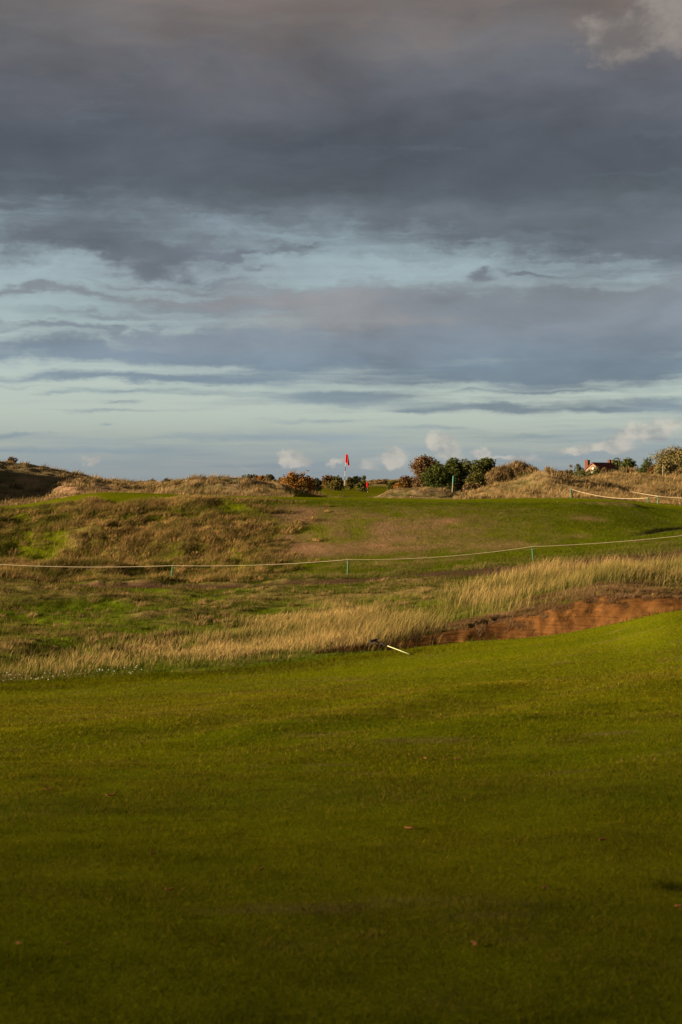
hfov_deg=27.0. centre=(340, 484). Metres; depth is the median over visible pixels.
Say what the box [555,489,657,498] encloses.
rope
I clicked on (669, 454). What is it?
tree
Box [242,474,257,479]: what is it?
bush
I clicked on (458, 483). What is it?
bush
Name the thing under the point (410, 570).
turf grass
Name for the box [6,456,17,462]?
bush
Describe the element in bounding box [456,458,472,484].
tree
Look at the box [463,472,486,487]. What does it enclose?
bush
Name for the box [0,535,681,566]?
rope
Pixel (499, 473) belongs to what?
bush
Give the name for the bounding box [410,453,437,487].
tree
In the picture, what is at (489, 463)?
tree
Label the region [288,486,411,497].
fairway
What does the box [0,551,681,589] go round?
path
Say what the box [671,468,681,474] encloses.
bush
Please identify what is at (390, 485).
bush
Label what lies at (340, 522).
ground
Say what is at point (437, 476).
tree
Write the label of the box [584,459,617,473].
house
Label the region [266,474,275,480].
bush
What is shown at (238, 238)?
sky
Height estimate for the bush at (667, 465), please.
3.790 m
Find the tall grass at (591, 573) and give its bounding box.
[0,552,681,678]
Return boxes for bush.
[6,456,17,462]
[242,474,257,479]
[256,475,266,480]
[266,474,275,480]
[278,470,317,493]
[309,475,315,492]
[313,478,322,493]
[321,474,334,487]
[325,479,345,490]
[332,475,343,482]
[345,476,353,489]
[352,476,361,486]
[354,482,367,491]
[361,475,366,486]
[365,478,392,484]
[386,479,400,490]
[393,482,406,488]
[398,475,415,487]
[449,478,463,491]
[462,482,479,491]
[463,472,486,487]
[484,464,515,485]
[501,459,532,477]
[523,466,538,473]
[617,464,638,474]
[647,465,654,474]
[652,458,677,475]
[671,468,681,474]
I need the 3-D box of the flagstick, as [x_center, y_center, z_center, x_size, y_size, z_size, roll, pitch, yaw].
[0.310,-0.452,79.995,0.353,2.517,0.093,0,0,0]
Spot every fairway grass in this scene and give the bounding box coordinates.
[0,610,681,716]
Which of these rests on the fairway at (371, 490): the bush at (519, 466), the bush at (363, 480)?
the bush at (363, 480)
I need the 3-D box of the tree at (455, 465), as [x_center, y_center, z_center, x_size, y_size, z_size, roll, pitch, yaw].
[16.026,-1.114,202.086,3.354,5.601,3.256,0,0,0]
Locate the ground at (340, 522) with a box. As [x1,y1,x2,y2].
[0,461,681,681]
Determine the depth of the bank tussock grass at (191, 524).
67.81 m
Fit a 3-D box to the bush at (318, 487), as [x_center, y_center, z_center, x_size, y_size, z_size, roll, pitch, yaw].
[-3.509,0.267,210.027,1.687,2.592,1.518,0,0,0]
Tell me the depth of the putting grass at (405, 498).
80.71 m
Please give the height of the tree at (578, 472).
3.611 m
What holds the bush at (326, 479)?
on the fairway at (371, 490)
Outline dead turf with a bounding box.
[313,578,681,652]
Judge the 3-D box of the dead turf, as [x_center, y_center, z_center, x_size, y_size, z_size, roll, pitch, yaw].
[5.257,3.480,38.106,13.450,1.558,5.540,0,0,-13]
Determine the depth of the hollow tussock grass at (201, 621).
46.49 m
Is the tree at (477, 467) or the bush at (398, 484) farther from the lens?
the bush at (398, 484)
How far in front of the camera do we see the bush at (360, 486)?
224.80 m
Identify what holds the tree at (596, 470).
on the ground at (340, 522)
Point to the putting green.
(113, 499)
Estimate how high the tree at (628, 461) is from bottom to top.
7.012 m
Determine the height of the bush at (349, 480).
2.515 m
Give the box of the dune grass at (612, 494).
[0,461,681,505]
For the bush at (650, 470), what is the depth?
173.74 m
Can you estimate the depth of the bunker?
36.50 m
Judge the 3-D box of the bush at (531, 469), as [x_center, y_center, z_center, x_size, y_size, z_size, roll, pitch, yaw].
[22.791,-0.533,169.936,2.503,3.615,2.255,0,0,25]
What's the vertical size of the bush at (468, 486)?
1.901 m
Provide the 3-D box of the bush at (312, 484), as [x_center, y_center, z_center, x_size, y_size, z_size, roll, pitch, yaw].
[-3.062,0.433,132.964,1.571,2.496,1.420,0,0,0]
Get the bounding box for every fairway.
[0,611,681,1023]
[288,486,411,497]
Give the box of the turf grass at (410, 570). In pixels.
[234,498,681,582]
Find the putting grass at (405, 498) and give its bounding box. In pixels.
[1,492,680,508]
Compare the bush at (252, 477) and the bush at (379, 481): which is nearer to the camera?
the bush at (252, 477)
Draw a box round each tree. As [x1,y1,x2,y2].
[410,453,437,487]
[419,462,454,489]
[444,457,464,490]
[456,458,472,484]
[466,460,486,486]
[479,457,495,485]
[571,464,585,478]
[584,469,592,476]
[592,466,599,474]
[611,458,622,471]
[620,457,636,469]
[634,457,652,474]
[647,444,681,471]
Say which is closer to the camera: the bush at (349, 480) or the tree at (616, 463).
the bush at (349, 480)
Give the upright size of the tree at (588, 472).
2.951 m
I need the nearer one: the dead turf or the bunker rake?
the bunker rake
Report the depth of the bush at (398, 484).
204.86 m
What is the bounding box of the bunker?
[316,593,681,653]
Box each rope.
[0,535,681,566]
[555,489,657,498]
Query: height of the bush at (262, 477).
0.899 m
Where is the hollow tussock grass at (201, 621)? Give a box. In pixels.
[0,564,464,657]
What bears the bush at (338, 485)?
on the fairway at (371, 490)
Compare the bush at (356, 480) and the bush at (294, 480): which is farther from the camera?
the bush at (356, 480)
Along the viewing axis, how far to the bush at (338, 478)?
261.53 m
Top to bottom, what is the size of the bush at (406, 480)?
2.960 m
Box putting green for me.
[2,492,681,510]
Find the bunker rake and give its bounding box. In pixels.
[369,638,408,653]
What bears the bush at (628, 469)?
on the ground at (340, 522)
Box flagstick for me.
[343,454,349,497]
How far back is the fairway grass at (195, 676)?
26.95 m
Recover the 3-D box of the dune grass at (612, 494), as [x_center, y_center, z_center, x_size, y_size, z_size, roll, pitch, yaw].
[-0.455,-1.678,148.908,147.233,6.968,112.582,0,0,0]
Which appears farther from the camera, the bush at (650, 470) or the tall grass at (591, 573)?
the bush at (650, 470)
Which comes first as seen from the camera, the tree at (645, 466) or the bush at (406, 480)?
the tree at (645, 466)
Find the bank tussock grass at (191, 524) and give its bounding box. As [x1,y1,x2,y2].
[0,497,331,582]
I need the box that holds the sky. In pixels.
[0,0,681,482]

